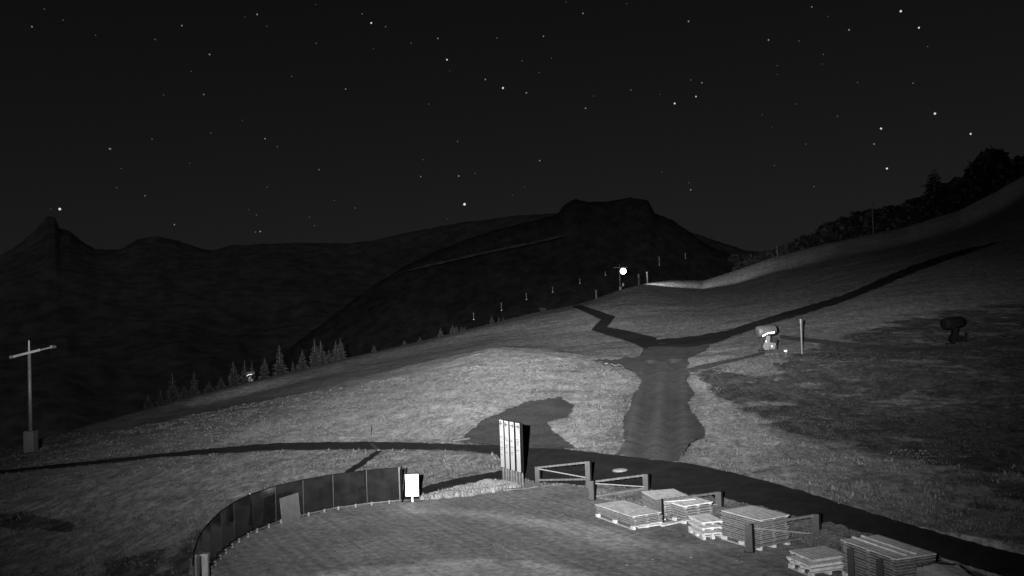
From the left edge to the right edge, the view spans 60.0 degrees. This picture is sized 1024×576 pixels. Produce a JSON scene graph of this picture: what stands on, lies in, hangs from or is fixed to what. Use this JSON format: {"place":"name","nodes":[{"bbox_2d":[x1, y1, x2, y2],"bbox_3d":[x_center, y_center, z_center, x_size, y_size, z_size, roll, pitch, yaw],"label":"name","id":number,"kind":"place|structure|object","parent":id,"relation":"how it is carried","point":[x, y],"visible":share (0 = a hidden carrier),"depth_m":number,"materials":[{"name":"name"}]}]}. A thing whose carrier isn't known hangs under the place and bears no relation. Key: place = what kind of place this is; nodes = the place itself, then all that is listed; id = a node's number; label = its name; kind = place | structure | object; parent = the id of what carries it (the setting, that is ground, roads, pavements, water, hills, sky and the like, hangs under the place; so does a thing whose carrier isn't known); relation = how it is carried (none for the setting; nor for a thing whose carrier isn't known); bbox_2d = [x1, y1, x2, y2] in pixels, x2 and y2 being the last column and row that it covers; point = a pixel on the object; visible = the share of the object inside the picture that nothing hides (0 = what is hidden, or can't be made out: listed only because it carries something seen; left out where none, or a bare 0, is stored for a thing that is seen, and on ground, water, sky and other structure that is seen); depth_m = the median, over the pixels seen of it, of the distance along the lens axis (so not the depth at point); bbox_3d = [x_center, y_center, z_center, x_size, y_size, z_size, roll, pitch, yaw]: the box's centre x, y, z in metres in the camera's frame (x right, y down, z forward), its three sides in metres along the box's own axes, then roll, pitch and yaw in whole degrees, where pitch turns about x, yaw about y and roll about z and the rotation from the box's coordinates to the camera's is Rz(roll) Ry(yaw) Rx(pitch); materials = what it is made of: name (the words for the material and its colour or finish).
{"place":"outdoors","nodes":[
{"label":"outdoors","id":0,"kind":"place"},
{"bbox_2d":[0,213,757,452],"bbox_3d":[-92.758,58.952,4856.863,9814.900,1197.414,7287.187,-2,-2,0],"label":"mountain range","id":1,"kind":"structure","parent":0,"point":[68,293],"depth_m":4318.51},
{"bbox_2d":[31,3,927,232],"bbox_3d":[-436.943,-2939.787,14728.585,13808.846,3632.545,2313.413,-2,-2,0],"label":"stars","id":2,"kind":"object","parent":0,"point":[485,79],"visible":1,"depth_m":15038.60,"materials":[{"name":"white"}]},
{"bbox_2d":[399,232,578,272],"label":"ridge meadow","id":3,"kind":"structure","parent":0,"point":[494,250],"depth_m":2217.07,"materials":[{"name":"grey plant"}]},
{"bbox_2d":[247,197,752,379],"bbox_3d":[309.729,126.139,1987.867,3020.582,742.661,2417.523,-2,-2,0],"label":"wooded mountain","id":4,"kind":"structure","parent":0,"point":[639,234],"depth_m":2139.50,"materials":[{"name":"black plant"}]},
{"bbox_2d":[0,176,1023,575],"bbox_3d":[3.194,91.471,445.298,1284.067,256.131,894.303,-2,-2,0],"label":"terrain","id":5,"kind":"structure","parent":0,"point":[980,290],"depth_m":72.93,"materials":[{"name":"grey plant"}]},
{"bbox_2d":[9,340,55,452],"bbox_3d":[-33.059,7.642,61.290,2.861,8.050,0.740,-2,-2,-4],"label":"cross","id":6,"kind":"object","parent":5,"relation":"on","point":[30,439],"visible":0.84,"depth_m":61.15,"materials":[{"name":"wood"}]},
{"bbox_2d":[143,397,153,408],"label":"spruce tree","id":7,"kind":"object","parent":5,"relation":"on","point":[148,404],"visible":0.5,"depth_m":127.73,"materials":[{"name":"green plant"}]},
{"bbox_2d":[155,389,163,405],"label":"spruce tree","id":8,"kind":"object","parent":5,"relation":"on","point":[160,401],"visible":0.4,"depth_m":134.20,"materials":[{"name":"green plant"}]},
{"bbox_2d":[165,376,179,402],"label":"spruce tree","id":9,"kind":"object","parent":5,"relation":"on","point":[173,394],"visible":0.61,"depth_m":137.78,"materials":[{"name":"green plant"}]},
{"bbox_2d":[179,387,188,398],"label":"spruce tree","id":10,"kind":"object","parent":5,"relation":"on","point":[184,394],"visible":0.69,"depth_m":136.03,"materials":[{"name":"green plant"}]},
{"bbox_2d":[188,372,201,396],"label":"spruce tree","id":11,"kind":"object","parent":5,"relation":"on","point":[192,391],"visible":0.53,"depth_m":143.78,"materials":[{"name":"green plant"}]},
{"bbox_2d":[203,383,213,393],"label":"spruce tree","id":12,"kind":"object","parent":5,"relation":"on","point":[209,389],"visible":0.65,"depth_m":141.71,"materials":[{"name":"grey plant"}]},
{"bbox_2d":[215,377,227,389],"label":"spruce tree","id":13,"kind":"object","parent":5,"relation":"on","point":[221,383],"visible":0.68,"depth_m":145.19,"materials":[{"name":"grey plant"}]},
{"bbox_2d":[227,362,240,386],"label":"spruce tree","id":14,"kind":"object","parent":5,"relation":"on","point":[234,378],"visible":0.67,"depth_m":153.37,"materials":[{"name":"grey plant"}]},
{"bbox_2d":[240,360,248,383],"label":"spruce tree","id":15,"kind":"object","parent":5,"relation":"on","point":[243,377],"visible":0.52,"depth_m":159.65,"materials":[{"name":"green plant"}]},
{"bbox_2d":[246,371,254,382],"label":"snow gun","id":16,"kind":"object","parent":5,"relation":"on","point":[250,374],"visible":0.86,"depth_m":143.17,"materials":[{"name":"white metal"}]},
{"bbox_2d":[258,359,269,378],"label":"spruce tree","id":17,"kind":"object","parent":5,"relation":"on","point":[264,369],"visible":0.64,"depth_m":164.06,"materials":[{"name":"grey plant"}]},
{"bbox_2d":[271,346,288,375],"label":"spruce tree","id":18,"kind":"object","parent":5,"relation":"on","point":[279,367],"visible":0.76,"depth_m":170.37,"materials":[{"name":"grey plant"}]},
{"bbox_2d":[295,350,309,369],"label":"spruce tree","id":19,"kind":"object","parent":5,"relation":"on","point":[302,364],"visible":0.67,"depth_m":179.12,"materials":[{"name":"grey plant"}]},
{"bbox_2d":[308,340,321,366],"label":"spruce tree","id":20,"kind":"object","parent":5,"relation":"on","point":[315,358],"visible":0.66,"depth_m":187.86,"materials":[{"name":"grey plant"}]},
{"bbox_2d":[317,340,326,364],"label":"spruce tree","id":21,"kind":"object","parent":5,"relation":"on","point":[320,353],"visible":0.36,"depth_m":190.54,"materials":[{"name":"grey plant"}]},
{"bbox_2d":[324,353,333,363],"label":"spruce tree","id":22,"kind":"object","parent":5,"relation":"on","point":[328,359],"visible":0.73,"depth_m":185.67,"materials":[{"name":"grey plant"}]},
{"bbox_2d":[331,342,339,360],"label":"spruce tree","id":23,"kind":"object","parent":5,"relation":"on","point":[335,357],"visible":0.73,"depth_m":191.02,"materials":[{"name":"grey plant"}]},
{"bbox_2d":[338,342,346,359],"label":"spruce tree","id":24,"kind":"object","parent":5,"relation":"on","point":[341,351],"visible":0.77,"depth_m":193.89,"materials":[{"name":"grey plant"}]},
{"bbox_2d":[345,451,381,471],"bbox_3d":[-8.667,10.193,52.006,0.639,0.137,7.967,-2,-2,6],"label":"drain ditch","id":25,"kind":"object","parent":5,"relation":"on","point":[361,463],"visible":0.86,"depth_m":51.65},
{"bbox_2d":[452,437,469,441],"bbox_3d":[-3.368,9.964,58.320,1.192,0.157,0.200,-1,-2,-23],"label":"timber edge","id":26,"kind":"object","parent":5,"relation":"on","point":[460,439],"visible":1,"depth_m":58.21,"materials":[{"name":"grey wood"}]},
{"bbox_2d":[403,470,531,498],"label":"dark verge","id":27,"kind":"structure","parent":5,"relation":"on","point":[444,485],"depth_m":45.00,"materials":[{"name":"grey soil"}]},
{"bbox_2d":[425,479,519,494],"bbox_3d":[-2.232,9.587,42.722,4.984,0.168,2.087,-1,-2,-30],"label":"straw mound","id":28,"kind":"object","parent":5,"relation":"on","point":[493,482],"visible":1,"depth_m":43.10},
{"bbox_2d":[419,478,520,499],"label":"straw blades","id":29,"kind":"object","parent":28,"relation":"on","point":[463,493],"visible":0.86,"depth_m":42.11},
{"bbox_2d":[503,482,537,490],"bbox_3d":[-0.052,9.818,43.788,2.686,0.220,2.059,-4,-2,44],"label":"concrete pad","id":30,"kind":"object","parent":5,"relation":"on","point":[527,485],"visible":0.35,"depth_m":43.13,"materials":[{"name":"grey concrete"}]},
{"bbox_2d":[499,419,506,479],"bbox_3d":[-0.418,8.195,44.653,0.162,3.140,0.499,-1,-2,-28],"label":"direction pylon","id":31,"kind":"object","parent":30,"relation":"on","point":[502,444],"visible":0.79,"depth_m":44.59,"materials":[{"name":"white metal"}]},
{"bbox_2d":[504,420,511,480],"bbox_3d":[-0.162,8.170,44.114,0.162,3.140,0.499,-1,-2,-28],"label":"direction pylon","id":32,"kind":"object","parent":30,"relation":"on","point":[507,444],"visible":0.8,"depth_m":44.04,"materials":[{"name":"white metal"}]},
{"bbox_2d":[509,421,517,483],"bbox_3d":[0.102,8.147,43.654,0.162,3.140,0.499,-1,-2,-28],"label":"direction pylon","id":33,"kind":"object","parent":30,"relation":"on","point":[513,450],"visible":0.86,"depth_m":43.56,"materials":[{"name":"white metal"}]},
{"bbox_2d":[515,422,524,487],"bbox_3d":[0.385,8.121,43.132,0.162,3.140,0.499,-1,-2,-28],"label":"direction pylon","id":34,"kind":"object","parent":30,"relation":"on","point":[519,446],"visible":1,"depth_m":42.98,"materials":[{"name":"white metal"}]},
{"bbox_2d":[209,484,983,575],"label":"yard","id":35,"kind":"structure","parent":5,"relation":"on","point":[405,530],"depth_m":32.43,"materials":[{"name":"grey gravel"}]},
{"bbox_2d":[200,553,209,575],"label":"white post","id":36,"kind":"object","parent":35,"relation":"on","point":[205,563],"visible":1,"depth_m":28.72,"materials":[{"name":"concrete"}]},
{"bbox_2d":[280,493,300,525],"bbox_3d":[-9.316,9.285,37.281,0.136,1.122,1.203,-3,-2,24],"label":"leaning board","id":37,"kind":"object","parent":35,"relation":"on","point":[290,508],"visible":1,"depth_m":37.26,"materials":[{"name":"wood"}]},
{"bbox_2d":[192,466,402,575],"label":"glass windbreak","id":38,"kind":"object","parent":35,"relation":"on","point":[227,526],"visible":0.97,"depth_m":37.83,"materials":[{"name":"grey glass"}]},
{"bbox_2d":[405,473,419,501],"bbox_3d":[-4.550,9.153,40.644,0.660,1.273,0.124,-2,-2,0],"label":"notice sign","id":39,"kind":"object","parent":35,"relation":"on","point":[412,484],"visible":1,"depth_m":40.60,"materials":[{"name":"white metal"}]},
{"bbox_2d":[534,461,591,488],"bbox_3d":[2.435,8.979,43.231,3.446,1.328,0.366,-3,-2,39],"label":"barrier","id":40,"kind":"object","parent":35,"relation":"on","point":[587,477],"visible":0.96,"depth_m":42.99,"materials":[{"name":"wood"}]},
{"bbox_2d":[213,490,986,575],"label":"pebbles","id":41,"kind":"object","parent":35,"relation":"on","point":[690,557],"visible":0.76,"depth_m":31.90,"materials":[{"name":"stone"}]},
{"bbox_2d":[588,473,649,500],"bbox_3d":[4.800,8.961,39.922,3.029,1.002,0.376,-2,-2,-14],"label":"barrier","id":42,"kind":"object","parent":35,"relation":"on","point":[592,487],"visible":0.94,"depth_m":39.91,"materials":[{"name":"wood"}]},
{"bbox_2d":[595,500,662,529],"bbox_3d":[4.642,9.055,35.469,1.434,0.516,2.732,-1,-2,-26],"label":"timber stack","id":43,"kind":"object","parent":35,"relation":"on","point":[632,514],"visible":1,"depth_m":34.89,"materials":[{"name":"grey wood"}]},
{"bbox_2d":[637,521,672,527],"bbox_3d":[5.571,9.190,34.417,1.610,0.050,0.140,-1,-2,-24],"label":"loose plank","id":44,"kind":"object","parent":35,"relation":"on","point":[651,525],"visible":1,"depth_m":34.32,"materials":[{"name":"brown wood"}]},
{"bbox_2d":[641,489,694,519],"bbox_3d":[6.458,8.912,36.609,1.495,0.744,2.315,-2,-2,-13],"label":"timber stack","id":45,"kind":"object","parent":35,"relation":"on","point":[649,497],"visible":0.45,"depth_m":36.61,"materials":[{"name":"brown wood"}]},
{"bbox_2d":[660,520,682,526],"bbox_3d":[6.334,9.136,34.525,1.422,0.050,0.140,-1,-2,-34],"label":"loose plank","id":46,"kind":"object","parent":35,"relation":"on","point":[671,523],"visible":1,"depth_m":34.35,"materials":[{"name":"white wood"}]},
{"bbox_2d":[655,491,722,522],"bbox_3d":[7.105,8.777,35.557,3.263,0.946,0.399,-1,-2,-23],"label":"barrier","id":47,"kind":"object","parent":35,"relation":"on","point":[659,503],"visible":0.6,"depth_m":35.50,"materials":[{"name":"wood"}]},
{"bbox_2d":[666,497,713,523],"bbox_3d":[7.051,8.878,35.549,1.444,0.707,1.450,-1,-2,-26],"label":"timber stack","id":48,"kind":"object","parent":35,"relation":"on","point":[682,510],"visible":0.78,"depth_m":35.04,"materials":[{"name":"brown wood"}]},
{"bbox_2d":[688,513,722,539],"bbox_3d":[7.167,8.827,32.828,0.884,0.637,1.281,-2,-2,-13],"label":"pallet stack","id":49,"kind":"object","parent":35,"relation":"on","point":[705,525],"visible":1,"depth_m":32.51,"materials":[{"name":"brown wood"}]},
{"bbox_2d":[720,505,789,550],"bbox_3d":[8.659,8.536,31.656,1.467,1.044,1.990,-1,-2,-28],"label":"timber stack","id":50,"kind":"object","parent":35,"relation":"on","point":[736,520],"visible":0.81,"depth_m":31.22,"materials":[{"name":"grey wood"}]},
{"bbox_2d":[744,513,820,553],"bbox_3d":[9.309,8.432,30.505,2.879,1.178,0.359,-2,-2,-9],"label":"barrier","id":51,"kind":"object","parent":35,"relation":"on","point":[750,528],"visible":0.91,"depth_m":30.47,"materials":[{"name":"weathered timber"}]},
{"bbox_2d":[786,546,844,575],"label":"pallet stack","id":52,"kind":"object","parent":35,"relation":"on","point":[823,559],"visible":0.91,"depth_m":27.72,"materials":[{"name":"grey wood"}]},
{"bbox_2d":[847,548,854,575],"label":"barrier post","id":53,"kind":"object","parent":35,"relation":"on","point":[850,557],"visible":1,"depth_m":26.48,"materials":[{"name":"wood"}]},
{"bbox_2d":[876,559,883,575],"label":"barrier post","id":54,"kind":"object","parent":35,"relation":"on","point":[879,566],"visible":1,"depth_m":25.33,"materials":[{"name":"wood"}]},
{"bbox_2d":[840,535,935,575],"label":"timber stack","id":55,"kind":"object","parent":35,"relation":"on","point":[866,555],"visible":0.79,"depth_m":26.12,"materials":[{"name":"grey wood"}]},
{"bbox_2d":[852,536,906,555],"bbox_3d":[10.899,7.665,26.397,0.070,0.050,2.264,-1,-2,-18],"label":"batten","id":56,"kind":"object","parent":55,"relation":"on","point":[883,547],"visible":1,"depth_m":26.27,"materials":[{"name":"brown wood"}]},
{"bbox_2d":[861,535,916,554],"bbox_3d":[11.224,7.657,26.501,0.070,0.050,2.264,-1,-2,-18],"label":"batten","id":57,"kind":"object","parent":55,"relation":"on","point":[893,546],"visible":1,"depth_m":26.37,"materials":[{"name":"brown wood"}]},
{"bbox_2d":[915,562,971,575],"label":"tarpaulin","id":58,"kind":"object","parent":35,"relation":"on","point":[940,569],"visible":1,"depth_m":24.46,"materials":[{"name":"grey fabric"}]},
{"bbox_2d":[614,265,626,289],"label":"lift pylon","id":59,"kind":"object","parent":5,"relation":"on","point":[620,287],"visible":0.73,"depth_m":256.19,"materials":[{"name":"metal"}]},
{"bbox_2d":[620,268,625,273],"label":"ridge floodlight","id":60,"kind":"object","parent":59,"relation":"hanging from","point":[622,270],"visible":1,"depth_m":254.85,"materials":[{"name":"white metal"}]},
{"bbox_2d":[240,397,1022,547],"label":"slope weeds","id":61,"kind":"object","parent":5,"relation":"on","point":[935,497],"visible":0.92,"depth_m":38.42,"materials":[{"name":"grey plant"}]},
{"bbox_2d":[596,484,872,548],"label":"rough verge","id":62,"kind":"structure","parent":5,"relation":"on","point":[830,532],"depth_m":31.78,"materials":[{"name":"plant"}]},
{"bbox_2d":[727,252,753,264],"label":"broadleaf tree","id":63,"kind":"object","parent":5,"relation":"on","point":[739,258],"visible":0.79,"depth_m":304.79,"materials":[{"name":"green plant"}]},
{"bbox_2d":[748,250,766,255],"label":"broadleaf tree","id":64,"kind":"object","parent":5,"relation":"on","point":[758,253],"visible":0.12,"depth_m":310.46,"materials":[{"name":"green plant"}]},
{"bbox_2d":[754,325,777,351],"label":"snow gun","id":65,"kind":"object","parent":5,"relation":"on","point":[766,331],"visible":0.92,"depth_m":99.50,"materials":[{"name":"black metal"}]},
{"bbox_2d":[799,319,802,353],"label":"marker stake","id":66,"kind":"object","parent":5,"relation":"on","point":[800,320],"visible":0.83,"depth_m":91.68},
{"bbox_2d":[816,221,836,230],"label":"broadleaf tree","id":67,"kind":"object","parent":5,"relation":"on","point":[824,224],"visible":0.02,"depth_m":306.35,"materials":[{"name":"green plant"}]},
{"bbox_2d":[836,215,871,236],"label":"broadleaf tree","id":68,"kind":"object","parent":5,"relation":"on","point":[845,219],"visible":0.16,"depth_m":302.16,"materials":[{"name":"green plant"}]},
{"bbox_2d":[692,326,1023,512],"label":"heath plants","id":69,"kind":"object","parent":5,"relation":"on","point":[988,506],"visible":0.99,"depth_m":54.79,"materials":[{"name":"grey plant"}]},
{"bbox_2d":[849,208,873,218],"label":"broadleaf tree","id":70,"kind":"object","parent":5,"relation":"on","point":[856,213],"visible":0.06,"depth_m":310.07,"materials":[{"name":"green plant"}]},
{"bbox_2d":[871,203,873,233],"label":"marker stake","id":71,"kind":"object","parent":5,"relation":"on","point":[872,217],"visible":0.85,"depth_m":285.92,"materials":[{"name":"grey wood"}]},
{"bbox_2d":[731,154,1023,271],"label":"undergrowth","id":72,"kind":"object","parent":5,"relation":"on","point":[988,183],"visible":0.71,"depth_m":298.48,"materials":[{"name":"black plant"}]},
{"bbox_2d":[873,207,904,229],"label":"broadleaf tree","id":73,"kind":"object","parent":5,"relation":"on","point":[875,209],"visible":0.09,"depth_m":303.00,"materials":[{"name":"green plant"}]},
{"bbox_2d":[905,197,940,215],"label":"broadleaf tree","id":74,"kind":"object","parent":5,"relation":"on","point":[915,198],"visible":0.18,"depth_m":303.79,"materials":[{"name":"black plant"}]},
{"bbox_2d":[917,170,957,219],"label":"spruce tree","id":75,"kind":"object","parent":5,"relation":"on","point":[933,188],"visible":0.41,"depth_m":308.63,"materials":[{"name":"plant"}]},
{"bbox_2d":[924,182,962,205],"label":"broadleaf tree","id":76,"kind":"object","parent":5,"relation":"on","point":[943,188],"visible":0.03,"depth_m":313.21,"materials":[{"name":"black plant"}]},
{"bbox_2d":[940,316,966,344],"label":"snow gun","id":77,"kind":"object","parent":5,"relation":"on","point":[953,324],"visible":0.96,"depth_m":86.13,"materials":[{"name":"black metal"}]},
{"bbox_2d":[944,175,979,203],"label":"broadleaf tree","id":78,"kind":"object","parent":5,"relation":"on","point":[956,181],"visible":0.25,"depth_m":304.82,"materials":[{"name":"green plant"}]},
{"bbox_2d":[962,145,1010,177],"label":"broadleaf tree","id":79,"kind":"object","parent":5,"relation":"on","point":[986,160],"visible":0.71,"depth_m":308.86,"materials":[{"name":"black plant"}]},
{"bbox_2d":[987,164,1023,186],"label":"broadleaf tree","id":80,"kind":"object","parent":5,"relation":"on","point":[1008,173],"visible":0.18,"depth_m":300.63,"materials":[{"name":"black plant"}]},
{"bbox_2d":[0,441,1023,575],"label":"road","id":81,"kind":"structure","parent":0,"point":[687,478],"depth_m":41.45,"materials":[{"name":"grey asphalt"}]},
{"bbox_2d":[370,443,379,450],"bbox_3d":[-8.780,10.197,56.874,0.160,0.187,2.365,-1,-2,-19],"label":"water bar","id":82,"kind":"object","parent":81,"relation":"on","point":[375,446],"visible":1,"depth_m":56.78,"materials":[{"name":"grey wood"}]},
{"bbox_2d":[612,468,626,471],"bbox_3d":[5.575,9.389,45.693,0.840,0.065,0.840,-2,-2,0],"label":"manhole cover","id":83,"kind":"object","parent":81,"relation":"on","point":[619,470],"visible":1,"depth_m":45.49,"materials":[{"name":"metal"}]},
{"bbox_2d":[0,0,1023,254],"label":"sky","id":84,"kind":"structure","parent":0,"point":[69,94],"materials":[{"name":"black"}]},
{"bbox_2d":[459,397,576,448],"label":"bare ground","id":85,"kind":"structure","parent":0,"point":[532,417],"depth_m":62.81,"materials":[{"name":"soil"}]},
{"bbox_2d":[573,305,656,348],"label":"zigzag path","id":86,"kind":"structure","parent":0,"point":[638,339],"depth_m":153.71,"materials":[{"name":"grey soil"}]},
{"bbox_2d":[594,343,709,461],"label":"dirt track","id":87,"kind":"structure","parent":0,"point":[660,421],"depth_m":69.51,"materials":[{"name":"grey soil"}]},
{"bbox_2d":[688,351,764,371],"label":"cart track","id":88,"kind":"structure","parent":0,"point":[702,367],"depth_m":93.00,"materials":[{"name":"soil"}]},
{"bbox_2d":[648,241,1001,346],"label":"slope path","id":89,"kind":"structure","parent":0,"point":[693,341],"depth_m":146.24,"materials":[{"name":"grey soil"}]},
{"bbox_2d":[780,335,1023,350],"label":"spur path","id":90,"kind":"structure","parent":0,"point":[846,344],"depth_m":87.12,"materials":[{"name":"soil"}]}
]}

